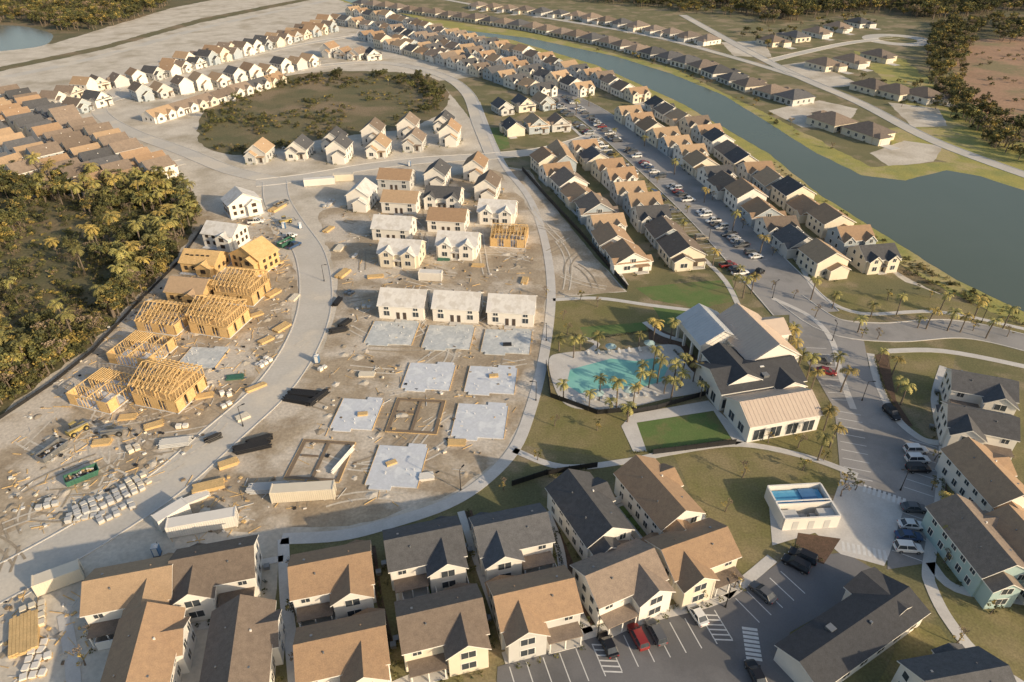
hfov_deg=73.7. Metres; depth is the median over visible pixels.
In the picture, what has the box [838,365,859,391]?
palm tree
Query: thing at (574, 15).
suburban house
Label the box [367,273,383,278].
lumber stack
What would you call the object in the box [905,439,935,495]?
parking lines
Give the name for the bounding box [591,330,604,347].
palm tree
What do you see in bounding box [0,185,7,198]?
palm tree
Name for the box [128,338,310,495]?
tyre tracks
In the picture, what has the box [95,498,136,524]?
block pallets
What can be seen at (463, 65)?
duplex house
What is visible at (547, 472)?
iron fence
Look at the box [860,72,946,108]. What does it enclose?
garden trees
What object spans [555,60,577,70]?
duplex house
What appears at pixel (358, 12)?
duplex house
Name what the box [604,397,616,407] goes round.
palm tree
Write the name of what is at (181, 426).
block pallets
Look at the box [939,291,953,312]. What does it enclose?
palm tree
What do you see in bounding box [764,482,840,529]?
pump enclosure
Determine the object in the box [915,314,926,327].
palm tree
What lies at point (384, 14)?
cottage
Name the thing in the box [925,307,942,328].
palm tree
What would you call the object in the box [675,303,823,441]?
clubhouse
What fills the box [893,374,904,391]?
palm tree
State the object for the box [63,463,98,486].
dumpster
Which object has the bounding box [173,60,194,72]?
cottage
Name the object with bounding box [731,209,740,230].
palm tree
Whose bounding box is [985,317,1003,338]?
palm tree
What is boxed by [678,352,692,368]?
palm tree
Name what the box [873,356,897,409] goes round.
hedge
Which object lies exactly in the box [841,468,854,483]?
young tree
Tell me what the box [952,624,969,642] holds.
young tree
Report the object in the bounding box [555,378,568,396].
palm tree
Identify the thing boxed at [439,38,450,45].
cottage
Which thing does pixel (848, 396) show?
footpath
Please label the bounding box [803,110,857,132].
suburban house
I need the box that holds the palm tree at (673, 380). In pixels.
[665,376,683,400]
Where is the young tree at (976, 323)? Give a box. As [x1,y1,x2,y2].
[971,319,981,330]
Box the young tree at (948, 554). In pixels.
[943,547,952,562]
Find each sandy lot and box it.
[721,41,771,57]
[768,100,856,127]
[782,62,853,87]
[871,141,941,165]
[888,102,947,127]
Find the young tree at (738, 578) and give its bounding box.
[730,571,743,587]
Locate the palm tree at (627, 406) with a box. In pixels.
[619,401,636,421]
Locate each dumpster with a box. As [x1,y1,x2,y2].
[34,437,67,462]
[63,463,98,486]
[272,199,288,206]
[277,236,294,247]
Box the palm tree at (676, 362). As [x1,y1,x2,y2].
[667,357,684,377]
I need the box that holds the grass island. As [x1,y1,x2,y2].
[878,36,916,42]
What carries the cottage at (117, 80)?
on the sandy ground at (142, 536)
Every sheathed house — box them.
[163,276,217,307]
[178,248,231,277]
[200,220,250,251]
[220,186,264,219]
[228,236,279,276]
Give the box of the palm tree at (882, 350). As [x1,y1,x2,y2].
[878,347,889,361]
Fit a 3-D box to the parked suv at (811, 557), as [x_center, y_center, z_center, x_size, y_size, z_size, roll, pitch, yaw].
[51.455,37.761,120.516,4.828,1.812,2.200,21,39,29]
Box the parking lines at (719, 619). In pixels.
[509,610,732,681]
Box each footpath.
[57,611,81,681]
[191,611,281,630]
[262,556,282,564]
[278,538,295,681]
[280,102,555,543]
[392,662,448,681]
[457,511,494,621]
[502,555,776,663]
[514,442,858,477]
[548,511,592,633]
[554,191,627,283]
[554,296,689,310]
[571,125,739,303]
[580,337,599,350]
[642,321,682,341]
[701,514,738,598]
[771,297,856,408]
[793,258,1023,329]
[867,353,941,445]
[887,348,1023,367]
[922,537,1023,681]
[929,563,1023,604]
[931,365,946,501]
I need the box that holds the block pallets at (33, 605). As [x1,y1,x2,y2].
[19,599,46,626]
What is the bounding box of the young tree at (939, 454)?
[932,449,941,459]
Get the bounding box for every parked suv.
[565,112,573,116]
[578,125,587,129]
[584,130,593,134]
[612,137,622,141]
[626,148,637,153]
[627,622,649,651]
[631,152,641,157]
[644,617,667,646]
[654,172,665,177]
[670,184,682,189]
[694,233,708,240]
[698,210,712,216]
[714,222,728,229]
[743,248,758,254]
[781,553,811,574]
[788,547,818,565]
[813,353,831,364]
[882,403,901,420]
[893,539,923,554]
[903,443,928,454]
[904,452,930,463]
[905,461,932,473]
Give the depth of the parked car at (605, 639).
105.74 m
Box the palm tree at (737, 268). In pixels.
[736,264,744,273]
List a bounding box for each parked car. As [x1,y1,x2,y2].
[598,630,618,658]
[643,164,653,168]
[648,169,659,173]
[666,183,676,188]
[670,208,680,213]
[672,188,684,192]
[675,191,687,195]
[686,602,709,626]
[695,208,707,212]
[710,221,721,226]
[726,234,740,239]
[728,265,742,270]
[730,238,744,243]
[744,658,766,681]
[748,253,763,258]
[748,580,777,604]
[816,366,836,376]
[894,529,923,542]
[897,518,922,530]
[900,501,926,513]
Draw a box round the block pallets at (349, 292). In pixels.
[343,289,354,295]
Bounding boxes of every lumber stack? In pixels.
[8,609,39,658]
[90,437,113,446]
[117,412,137,420]
[143,419,163,430]
[191,477,224,493]
[195,391,213,399]
[217,456,239,470]
[245,381,266,392]
[250,310,263,317]
[257,335,274,344]
[264,288,281,297]
[267,203,286,212]
[271,321,291,332]
[322,226,334,232]
[334,268,350,278]
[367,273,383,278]
[447,439,466,445]
[471,263,484,266]
[521,276,528,284]
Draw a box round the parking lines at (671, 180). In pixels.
[565,93,764,260]
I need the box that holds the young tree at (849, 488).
[837,481,852,495]
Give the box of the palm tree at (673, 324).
[667,317,680,342]
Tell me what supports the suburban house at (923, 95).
on the ground at (56, 228)
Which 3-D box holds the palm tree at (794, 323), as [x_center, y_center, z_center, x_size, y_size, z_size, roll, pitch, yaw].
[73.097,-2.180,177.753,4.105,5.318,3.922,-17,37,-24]
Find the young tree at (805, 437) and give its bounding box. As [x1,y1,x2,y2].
[794,433,807,447]
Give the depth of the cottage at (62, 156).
283.22 m
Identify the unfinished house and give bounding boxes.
[376,287,431,321]
[431,290,483,325]
[486,293,536,328]
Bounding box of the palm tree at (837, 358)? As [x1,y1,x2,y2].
[830,350,846,372]
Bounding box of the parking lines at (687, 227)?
[566,118,725,261]
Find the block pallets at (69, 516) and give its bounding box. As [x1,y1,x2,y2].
[64,506,105,523]
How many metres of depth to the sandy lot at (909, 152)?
306.48 m
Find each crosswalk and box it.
[742,627,761,660]
[841,541,886,559]
[863,485,905,503]
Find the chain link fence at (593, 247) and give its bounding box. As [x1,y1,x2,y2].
[522,167,627,288]
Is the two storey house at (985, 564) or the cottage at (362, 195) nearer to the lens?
the two storey house at (985, 564)
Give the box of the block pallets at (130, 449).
[125,443,140,454]
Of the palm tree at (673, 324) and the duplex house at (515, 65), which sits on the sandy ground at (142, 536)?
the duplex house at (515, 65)
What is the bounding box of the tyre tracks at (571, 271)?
[528,206,604,289]
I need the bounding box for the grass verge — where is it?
[274,77,1023,681]
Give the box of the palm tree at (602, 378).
[593,373,607,400]
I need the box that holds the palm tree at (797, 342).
[790,337,803,348]
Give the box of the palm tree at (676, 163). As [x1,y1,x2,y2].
[670,158,679,174]
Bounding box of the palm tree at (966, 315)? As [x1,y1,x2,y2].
[960,312,974,332]
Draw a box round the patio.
[622,401,744,451]
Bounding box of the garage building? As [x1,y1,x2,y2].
[773,567,930,681]
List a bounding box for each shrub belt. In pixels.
[200,67,342,139]
[213,126,354,154]
[369,68,446,113]
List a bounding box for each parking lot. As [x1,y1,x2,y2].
[497,553,870,681]
[789,298,938,503]
[888,503,929,568]
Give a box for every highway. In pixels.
[0,0,332,87]
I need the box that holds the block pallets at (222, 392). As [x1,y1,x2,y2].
[219,390,232,397]
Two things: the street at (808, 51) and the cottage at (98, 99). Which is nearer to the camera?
the cottage at (98, 99)
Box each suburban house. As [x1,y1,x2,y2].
[352,0,371,7]
[364,0,381,8]
[374,1,395,9]
[388,3,409,11]
[400,5,420,13]
[412,7,430,15]
[425,8,445,17]
[438,10,459,18]
[451,12,470,20]
[463,13,488,23]
[468,1,487,10]
[479,16,499,25]
[480,3,502,11]
[492,17,515,27]
[495,4,518,12]
[507,19,530,29]
[511,5,536,14]
[521,22,545,32]
[531,7,552,17]
[535,24,558,34]
[546,9,569,18]
[549,27,572,37]
[563,29,591,40]
[564,10,586,20]
[578,32,606,44]
[579,12,603,23]
[588,16,616,24]
[595,36,620,47]
[608,18,631,28]
[609,39,639,50]
[624,44,649,54]
[625,20,649,32]
[638,46,666,59]
[641,25,666,35]
[652,27,683,37]
[654,51,683,63]
[670,54,700,68]
[674,31,702,42]
[687,59,718,73]
[694,34,720,46]
[700,64,740,79]
[716,72,748,85]
[731,77,768,92]
[752,84,791,99]
[755,34,796,48]
[773,88,816,105]
[776,30,811,42]
[802,26,832,40]
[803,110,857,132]
[804,57,853,73]
[823,21,853,34]
[832,53,872,71]
[840,121,900,149]
[844,17,878,29]
[849,78,887,95]
[860,48,898,65]
[877,83,910,100]
[907,86,955,106]
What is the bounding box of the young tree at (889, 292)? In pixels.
[886,289,892,299]
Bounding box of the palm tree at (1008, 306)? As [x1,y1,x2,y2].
[1002,304,1019,328]
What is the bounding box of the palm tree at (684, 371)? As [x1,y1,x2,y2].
[676,368,690,387]
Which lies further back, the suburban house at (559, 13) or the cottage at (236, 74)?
the suburban house at (559, 13)
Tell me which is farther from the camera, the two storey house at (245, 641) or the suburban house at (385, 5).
the suburban house at (385, 5)
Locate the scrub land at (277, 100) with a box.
[196,71,449,154]
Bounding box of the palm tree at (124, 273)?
[121,269,132,279]
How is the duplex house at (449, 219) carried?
on the sandy ground at (142, 536)
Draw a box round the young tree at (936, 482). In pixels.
[931,475,942,489]
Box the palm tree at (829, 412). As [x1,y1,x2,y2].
[821,402,839,430]
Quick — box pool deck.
[549,344,700,409]
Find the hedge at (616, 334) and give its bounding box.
[574,329,650,340]
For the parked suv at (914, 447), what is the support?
on the parking lot at (884, 439)
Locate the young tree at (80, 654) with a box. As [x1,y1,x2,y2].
[68,644,85,665]
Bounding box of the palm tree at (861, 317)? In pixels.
[853,315,868,332]
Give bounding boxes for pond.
[0,25,52,50]
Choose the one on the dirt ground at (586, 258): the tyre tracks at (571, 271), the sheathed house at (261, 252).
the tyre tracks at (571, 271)
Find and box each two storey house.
[79,553,173,653]
[100,602,196,681]
[168,534,269,626]
[199,594,285,681]
[287,540,383,626]
[293,608,398,681]
[381,515,472,600]
[393,583,494,681]
[467,503,556,580]
[484,565,585,668]
[545,468,634,559]
[570,538,675,636]
[613,455,705,533]
[640,517,746,612]
[891,643,1016,681]
[921,493,1023,613]
[929,401,1020,458]
[934,368,1019,414]
[935,437,1023,511]
[985,504,1023,603]
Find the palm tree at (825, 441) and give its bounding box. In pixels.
[816,431,835,460]
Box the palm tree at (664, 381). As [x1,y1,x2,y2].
[660,375,672,393]
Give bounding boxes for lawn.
[480,102,494,121]
[490,128,509,148]
[523,367,628,458]
[550,300,659,349]
[580,322,646,336]
[636,280,738,306]
[637,411,730,451]
[653,307,684,325]
[673,447,843,574]
[744,418,831,461]
[815,285,1023,332]
[877,620,950,681]
[888,349,955,404]
[938,582,1023,680]
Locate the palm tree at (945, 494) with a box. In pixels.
[938,491,952,498]
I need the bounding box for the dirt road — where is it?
[0,183,331,601]
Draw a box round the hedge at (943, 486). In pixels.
[940,476,944,499]
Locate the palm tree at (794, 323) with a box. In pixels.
[787,321,802,340]
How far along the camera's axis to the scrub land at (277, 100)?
369.31 m
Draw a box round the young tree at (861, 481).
[851,477,864,489]
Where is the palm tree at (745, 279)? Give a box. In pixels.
[740,275,752,298]
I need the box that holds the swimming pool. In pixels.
[567,358,667,392]
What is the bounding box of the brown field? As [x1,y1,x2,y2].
[952,36,1023,123]
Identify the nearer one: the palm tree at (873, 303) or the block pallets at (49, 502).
the block pallets at (49, 502)
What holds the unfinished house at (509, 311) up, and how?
on the sandy ground at (142, 536)
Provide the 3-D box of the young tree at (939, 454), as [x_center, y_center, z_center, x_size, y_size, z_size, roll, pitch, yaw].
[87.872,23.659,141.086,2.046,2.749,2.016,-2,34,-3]
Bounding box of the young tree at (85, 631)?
[80,623,92,639]
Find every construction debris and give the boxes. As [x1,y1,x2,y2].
[0,428,204,531]
[0,575,91,681]
[24,195,293,440]
[170,475,277,547]
[286,188,539,509]
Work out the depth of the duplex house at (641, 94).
378.81 m
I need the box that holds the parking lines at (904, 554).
[892,512,925,561]
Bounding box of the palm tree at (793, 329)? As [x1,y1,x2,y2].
[788,325,802,343]
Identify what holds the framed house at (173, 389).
on the dirt ground at (14, 425)
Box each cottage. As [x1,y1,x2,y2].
[0,84,19,97]
[0,100,11,105]
[0,103,21,114]
[0,106,30,126]
[0,120,7,128]
[0,127,13,135]
[0,132,24,152]
[0,152,8,156]
[0,153,23,168]
[1,87,30,100]
[2,136,35,154]
[4,156,42,186]
[6,112,33,131]
[10,92,37,102]
[12,141,43,158]
[13,114,47,135]
[14,94,40,105]
[22,97,53,114]
[22,165,57,193]
[23,120,51,136]
[25,141,63,158]
[30,122,62,142]
[33,103,59,115]
[39,90,65,104]
[39,153,69,163]
[41,104,66,118]
[42,127,72,142]
[46,130,83,145]
[47,104,79,122]
[52,157,80,165]
[53,85,83,97]
[53,113,81,128]
[58,161,95,179]
[60,136,92,155]
[61,96,93,113]
[65,116,95,127]
[67,142,100,157]
[68,170,106,196]
[69,76,98,90]
[72,122,97,135]
[77,147,112,161]
[81,89,113,107]
[83,121,113,141]
[88,154,120,166]
[89,74,111,90]
[91,128,120,142]
[96,131,130,147]
[98,158,133,172]
[106,72,129,88]
[107,137,143,154]
[110,167,139,187]
[118,147,150,161]
[124,67,148,83]
[127,81,154,101]
[131,150,165,168]
[138,155,182,178]
[140,65,166,80]
[149,80,174,98]
[158,57,176,64]
[159,62,181,76]
[170,74,194,94]
[172,51,194,60]
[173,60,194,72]
[186,56,207,68]
[188,71,212,91]
[195,49,220,65]
[202,45,219,49]
[207,71,231,87]
[208,46,232,61]
[217,42,233,46]
[223,65,247,83]
[224,47,242,59]
[232,40,254,55]
[239,61,263,79]
[243,38,264,52]
[243,137,276,164]
[253,35,267,38]
[256,38,274,49]
[258,63,277,75]
[264,32,277,35]
[267,35,284,47]
[269,56,293,73]
[276,32,294,44]
[284,30,303,41]
[284,134,315,160]
[288,55,307,70]
[294,24,304,28]
[294,28,312,39]
[299,52,320,66]
[302,24,321,36]
[309,20,321,22]
[312,23,329,34]
[315,14,334,21]
[319,40,339,57]
[320,126,347,151]
[321,20,338,32]
[324,133,354,164]
[330,13,340,24]
[333,46,351,58]
[337,14,352,26]
[345,177,379,212]
[347,46,365,60]
[358,19,373,29]
[360,117,385,145]
[362,9,373,18]
[365,46,381,60]
[365,132,393,159]
[372,33,391,48]
[378,9,394,22]
[378,23,389,33]
[387,14,400,23]
[391,34,409,39]
[391,39,410,53]
[392,26,405,34]
[395,111,419,139]
[396,15,407,23]
[401,29,414,38]
[401,127,427,152]
[402,38,419,44]
[403,43,419,56]
[410,19,422,30]
[414,46,428,59]
[418,20,431,30]
[423,158,452,188]
[424,48,442,62]
[432,26,445,34]
[432,109,455,133]
[436,47,449,51]
[437,118,462,146]
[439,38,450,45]
[444,41,459,50]
[460,52,478,61]
[462,151,488,181]
[473,169,502,202]
[485,53,502,65]
[490,97,514,115]
[499,116,525,138]
[501,43,515,56]
[511,93,536,112]
[512,43,534,59]
[517,77,538,94]
[523,49,540,62]
[523,112,550,135]
[529,146,556,174]
[530,91,555,110]
[533,68,551,82]
[543,56,561,70]
[546,112,571,132]
[547,139,570,151]
[549,166,588,196]
[553,146,577,171]
[559,75,581,91]
[560,181,601,211]
[575,191,618,224]
[578,145,613,171]
[591,222,634,258]
[600,74,618,92]
[604,238,653,276]
[610,79,634,98]
[635,116,664,139]
[644,95,674,114]
[644,215,687,249]
[654,102,675,122]
[657,231,707,271]
[665,108,690,127]
[682,149,718,177]
[702,127,735,153]
[706,170,736,199]
[713,139,749,162]
[723,146,758,173]
[723,177,768,214]
[741,196,786,226]
[752,166,783,197]
[770,175,815,209]
[771,223,821,261]
[786,194,819,225]
[796,238,851,282]
[805,202,856,237]
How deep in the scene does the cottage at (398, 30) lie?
543.33 m
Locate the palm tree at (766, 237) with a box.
[757,234,770,253]
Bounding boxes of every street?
[23,160,184,196]
[92,61,493,179]
[105,35,357,97]
[256,131,600,185]
[448,0,790,75]
[551,89,837,315]
[680,15,1023,176]
[765,40,867,61]
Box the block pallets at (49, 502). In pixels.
[34,497,59,510]
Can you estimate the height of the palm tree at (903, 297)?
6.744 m
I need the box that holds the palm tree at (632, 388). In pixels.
[629,381,642,401]
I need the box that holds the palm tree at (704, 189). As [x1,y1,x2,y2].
[701,187,709,202]
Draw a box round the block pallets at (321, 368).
[317,364,326,371]
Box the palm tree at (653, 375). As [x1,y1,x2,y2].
[645,369,657,387]
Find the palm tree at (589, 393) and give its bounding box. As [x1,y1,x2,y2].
[583,389,596,410]
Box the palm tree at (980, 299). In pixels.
[970,294,989,320]
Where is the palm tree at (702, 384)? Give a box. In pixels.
[697,380,709,398]
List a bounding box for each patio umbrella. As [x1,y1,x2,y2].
[592,389,603,399]
[605,343,616,351]
[622,386,634,395]
[644,340,654,349]
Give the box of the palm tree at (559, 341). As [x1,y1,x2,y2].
[552,332,565,350]
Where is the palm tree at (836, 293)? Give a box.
[830,291,842,308]
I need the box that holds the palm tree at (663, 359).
[653,353,668,383]
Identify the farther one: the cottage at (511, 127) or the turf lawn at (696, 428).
the cottage at (511, 127)
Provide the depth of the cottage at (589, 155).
287.94 m
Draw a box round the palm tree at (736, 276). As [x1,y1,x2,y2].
[732,274,742,289]
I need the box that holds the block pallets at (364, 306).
[361,304,370,308]
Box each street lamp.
[596,607,599,638]
[724,577,731,607]
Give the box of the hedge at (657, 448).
[632,440,723,453]
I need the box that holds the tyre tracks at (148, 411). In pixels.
[13,376,240,520]
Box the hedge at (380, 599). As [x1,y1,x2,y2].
[372,550,393,653]
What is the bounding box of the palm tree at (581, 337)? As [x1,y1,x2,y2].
[575,334,587,349]
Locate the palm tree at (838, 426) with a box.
[827,422,847,447]
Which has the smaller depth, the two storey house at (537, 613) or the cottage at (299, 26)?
the two storey house at (537, 613)
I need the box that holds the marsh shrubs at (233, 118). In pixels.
[202,73,440,149]
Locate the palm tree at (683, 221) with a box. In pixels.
[679,219,687,229]
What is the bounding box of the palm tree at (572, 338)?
[567,335,579,357]
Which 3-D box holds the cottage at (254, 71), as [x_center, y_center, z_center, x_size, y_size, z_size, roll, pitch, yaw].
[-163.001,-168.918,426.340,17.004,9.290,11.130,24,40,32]
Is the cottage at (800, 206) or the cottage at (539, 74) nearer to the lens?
the cottage at (800, 206)
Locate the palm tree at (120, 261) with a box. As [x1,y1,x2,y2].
[114,256,127,266]
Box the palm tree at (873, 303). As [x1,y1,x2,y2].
[866,300,880,316]
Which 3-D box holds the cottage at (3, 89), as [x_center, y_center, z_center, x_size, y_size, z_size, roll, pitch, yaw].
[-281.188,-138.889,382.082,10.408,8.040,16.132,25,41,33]
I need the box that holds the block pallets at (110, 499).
[71,477,145,518]
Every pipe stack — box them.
[203,432,222,442]
[232,439,271,454]
[245,433,272,443]
[281,394,312,405]
[287,388,320,397]
[304,388,329,405]
[328,326,348,334]
[331,296,342,306]
[337,317,352,326]
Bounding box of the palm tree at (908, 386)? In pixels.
[898,378,916,404]
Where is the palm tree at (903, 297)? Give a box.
[895,293,907,315]
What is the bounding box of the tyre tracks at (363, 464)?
[297,207,535,507]
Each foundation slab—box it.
[177,346,229,369]
[330,397,383,431]
[364,320,419,345]
[365,443,428,490]
[401,362,455,391]
[421,324,474,350]
[450,402,508,440]
[464,365,517,395]
[480,328,531,355]
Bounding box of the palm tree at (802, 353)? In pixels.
[797,348,810,365]
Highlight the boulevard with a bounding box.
[820,312,1023,349]
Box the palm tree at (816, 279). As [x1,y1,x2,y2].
[809,276,822,299]
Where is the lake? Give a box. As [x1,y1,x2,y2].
[345,0,1023,310]
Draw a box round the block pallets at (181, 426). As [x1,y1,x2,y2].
[175,423,188,429]
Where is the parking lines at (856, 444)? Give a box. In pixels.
[839,411,870,480]
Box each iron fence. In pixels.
[512,462,597,485]
[546,360,550,391]
[550,392,633,413]
[629,391,705,413]
[653,439,736,453]
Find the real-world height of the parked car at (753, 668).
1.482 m
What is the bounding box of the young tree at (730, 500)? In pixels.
[721,498,733,511]
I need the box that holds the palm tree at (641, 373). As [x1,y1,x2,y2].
[634,367,649,393]
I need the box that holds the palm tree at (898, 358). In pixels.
[891,356,905,374]
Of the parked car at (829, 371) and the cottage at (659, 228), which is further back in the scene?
the cottage at (659, 228)
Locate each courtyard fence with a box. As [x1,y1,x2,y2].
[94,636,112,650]
[402,573,468,599]
[614,495,647,540]
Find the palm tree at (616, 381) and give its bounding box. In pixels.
[608,376,626,407]
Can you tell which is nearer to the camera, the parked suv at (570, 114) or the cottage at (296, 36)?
the parked suv at (570, 114)
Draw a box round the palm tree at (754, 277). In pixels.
[749,271,761,293]
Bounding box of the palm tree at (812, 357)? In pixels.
[806,353,821,378]
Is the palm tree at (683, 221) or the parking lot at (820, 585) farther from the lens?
the palm tree at (683, 221)
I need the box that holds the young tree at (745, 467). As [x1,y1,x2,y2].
[740,460,749,477]
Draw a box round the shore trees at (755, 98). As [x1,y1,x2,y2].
[552,34,834,147]
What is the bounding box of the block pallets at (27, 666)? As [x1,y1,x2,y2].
[19,638,52,681]
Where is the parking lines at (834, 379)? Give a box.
[806,347,853,400]
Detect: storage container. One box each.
[31,558,84,596]
[151,497,191,532]
[165,506,238,538]
[269,479,336,503]
[303,176,334,186]
[333,172,353,181]
[418,269,442,281]
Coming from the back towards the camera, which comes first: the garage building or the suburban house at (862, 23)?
the suburban house at (862, 23)
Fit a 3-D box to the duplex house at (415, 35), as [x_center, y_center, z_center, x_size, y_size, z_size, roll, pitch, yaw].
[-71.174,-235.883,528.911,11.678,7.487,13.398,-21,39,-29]
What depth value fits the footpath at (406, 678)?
102.44 m
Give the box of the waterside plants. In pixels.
[903,258,1023,324]
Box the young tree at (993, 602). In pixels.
[987,599,1004,613]
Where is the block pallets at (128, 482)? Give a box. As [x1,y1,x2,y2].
[124,472,151,489]
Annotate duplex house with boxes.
[140,104,176,123]
[169,98,198,116]
[188,92,218,109]
[205,86,236,103]
[226,81,253,96]
[246,76,270,91]
[263,71,286,87]
[345,5,359,15]
[347,16,363,28]
[353,7,367,16]
[357,29,373,41]
[367,30,384,42]
[369,20,385,30]
[370,10,380,20]
[370,214,416,239]
[376,167,415,190]
[376,237,425,268]
[380,189,422,215]
[382,38,399,51]
[387,23,404,34]
[402,18,417,28]
[411,31,427,41]
[415,41,430,46]
[418,32,437,41]
[423,42,444,48]
[423,185,464,209]
[426,24,443,32]
[426,207,470,231]
[427,35,447,42]
[434,230,481,260]
[435,51,456,66]
[441,28,458,39]
[446,55,465,69]
[447,49,464,54]
[450,30,467,42]
[455,43,474,49]
[456,57,478,73]
[458,32,477,43]
[463,45,484,56]
[468,62,489,76]
[469,36,485,45]
[475,50,495,62]
[476,198,517,225]
[480,37,499,50]
[482,64,506,80]
[490,40,509,53]
[493,69,516,84]
[496,56,518,68]
[503,73,527,89]
[506,60,528,73]
[519,63,543,78]
[530,81,557,97]
[533,51,555,66]
[538,161,572,186]
[545,69,572,87]
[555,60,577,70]
[566,63,588,77]
[568,138,600,160]
[570,80,595,96]
[578,67,601,80]
[586,212,626,235]
[590,70,615,87]
[591,157,625,182]
[601,166,638,190]
[610,180,647,205]
[614,104,642,124]
[622,191,663,217]
[623,86,650,102]
[625,111,655,131]
[630,204,671,233]
[647,126,680,147]
[658,134,692,156]
[673,143,708,164]
[678,115,711,136]
[690,123,723,143]
[696,164,736,186]
[736,161,775,182]
[753,215,800,242]
[824,224,877,254]
[845,242,901,274]
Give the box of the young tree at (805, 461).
[799,457,811,470]
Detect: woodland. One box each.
[0,160,202,236]
[0,166,199,406]
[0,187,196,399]
[924,12,1023,159]
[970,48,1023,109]
[991,10,1023,41]
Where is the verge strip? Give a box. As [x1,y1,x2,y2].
[0,0,306,70]
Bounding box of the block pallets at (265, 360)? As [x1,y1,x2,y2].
[255,355,272,367]
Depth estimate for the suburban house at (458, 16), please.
615.28 m
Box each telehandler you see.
[65,419,99,437]
[100,422,136,437]
[279,215,298,223]
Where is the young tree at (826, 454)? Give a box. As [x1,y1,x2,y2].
[821,449,831,459]
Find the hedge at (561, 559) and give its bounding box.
[553,527,563,564]
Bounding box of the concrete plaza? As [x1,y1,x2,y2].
[769,479,902,565]
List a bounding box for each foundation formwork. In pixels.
[283,439,355,482]
[385,397,445,434]
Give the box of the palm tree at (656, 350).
[649,345,663,370]
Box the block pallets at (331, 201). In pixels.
[322,198,334,207]
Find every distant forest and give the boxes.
[0,0,35,22]
[13,0,167,30]
[584,0,734,16]
[699,0,1023,22]
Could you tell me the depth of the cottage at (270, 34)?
523.99 m
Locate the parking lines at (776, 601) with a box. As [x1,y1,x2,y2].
[736,571,804,621]
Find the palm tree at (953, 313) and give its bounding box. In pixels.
[946,307,963,330]
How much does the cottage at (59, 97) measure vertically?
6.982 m
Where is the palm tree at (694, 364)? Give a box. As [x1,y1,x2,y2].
[689,360,702,381]
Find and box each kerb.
[0,179,332,603]
[91,61,500,182]
[107,35,357,99]
[256,128,616,186]
[447,0,805,77]
[555,89,838,314]
[681,15,1023,177]
[765,37,891,61]
[776,295,1023,350]
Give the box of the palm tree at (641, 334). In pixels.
[634,331,646,346]
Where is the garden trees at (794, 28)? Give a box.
[740,10,876,45]
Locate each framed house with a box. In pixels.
[65,367,141,414]
[106,330,177,369]
[127,358,208,413]
[134,299,197,335]
[185,294,251,338]
[211,266,271,306]
[489,223,528,248]
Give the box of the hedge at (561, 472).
[549,467,586,477]
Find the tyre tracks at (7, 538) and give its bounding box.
[0,510,73,572]
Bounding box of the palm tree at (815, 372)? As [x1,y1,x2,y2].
[808,367,825,388]
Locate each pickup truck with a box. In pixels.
[247,217,263,223]
[282,232,296,239]
[286,240,301,249]
[599,143,608,146]
[601,146,612,151]
[603,130,613,134]
[605,150,616,154]
[680,195,695,201]
[705,216,721,223]
[719,260,737,267]
[721,229,737,236]
[731,268,749,275]
[733,240,749,247]
[751,267,765,273]
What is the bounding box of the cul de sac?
[862,34,929,45]
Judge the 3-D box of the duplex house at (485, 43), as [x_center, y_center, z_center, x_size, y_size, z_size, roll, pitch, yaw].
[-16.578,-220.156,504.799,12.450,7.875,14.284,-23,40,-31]
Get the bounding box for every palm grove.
[0,151,194,271]
[0,162,198,403]
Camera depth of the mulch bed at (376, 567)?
115.17 m
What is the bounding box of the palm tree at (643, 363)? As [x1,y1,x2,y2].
[637,359,648,369]
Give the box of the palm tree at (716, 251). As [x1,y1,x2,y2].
[709,247,720,265]
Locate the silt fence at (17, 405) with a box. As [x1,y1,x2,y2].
[0,224,203,418]
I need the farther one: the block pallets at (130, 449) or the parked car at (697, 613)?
the block pallets at (130, 449)
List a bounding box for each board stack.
[184,490,210,504]
[234,411,250,422]
[288,293,300,301]
[333,244,345,251]
[358,371,375,376]
[419,471,434,481]
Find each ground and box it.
[0,0,929,681]
[0,0,1023,412]
[0,200,298,535]
[182,170,546,533]
[340,0,1023,323]
[510,169,624,295]
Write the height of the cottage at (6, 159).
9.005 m
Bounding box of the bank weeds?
[773,161,1019,318]
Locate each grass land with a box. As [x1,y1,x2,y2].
[377,0,1023,166]
[854,51,1023,181]
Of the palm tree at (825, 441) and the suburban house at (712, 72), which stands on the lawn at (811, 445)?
the palm tree at (825, 441)
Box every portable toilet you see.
[150,542,161,556]
[281,221,285,228]
[297,221,302,228]
[313,352,319,363]
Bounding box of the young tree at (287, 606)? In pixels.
[285,599,295,613]
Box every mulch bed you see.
[372,546,392,647]
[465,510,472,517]
[554,519,593,624]
[649,327,696,371]
[795,533,839,563]
[875,352,912,425]
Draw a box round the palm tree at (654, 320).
[647,317,664,340]
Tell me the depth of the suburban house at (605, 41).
514.36 m
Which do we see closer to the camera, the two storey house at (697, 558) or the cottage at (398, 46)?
the two storey house at (697, 558)
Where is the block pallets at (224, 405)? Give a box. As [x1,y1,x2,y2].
[220,400,232,408]
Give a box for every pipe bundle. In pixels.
[156,436,191,448]
[245,481,288,494]
[330,444,354,474]
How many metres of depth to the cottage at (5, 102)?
355.33 m

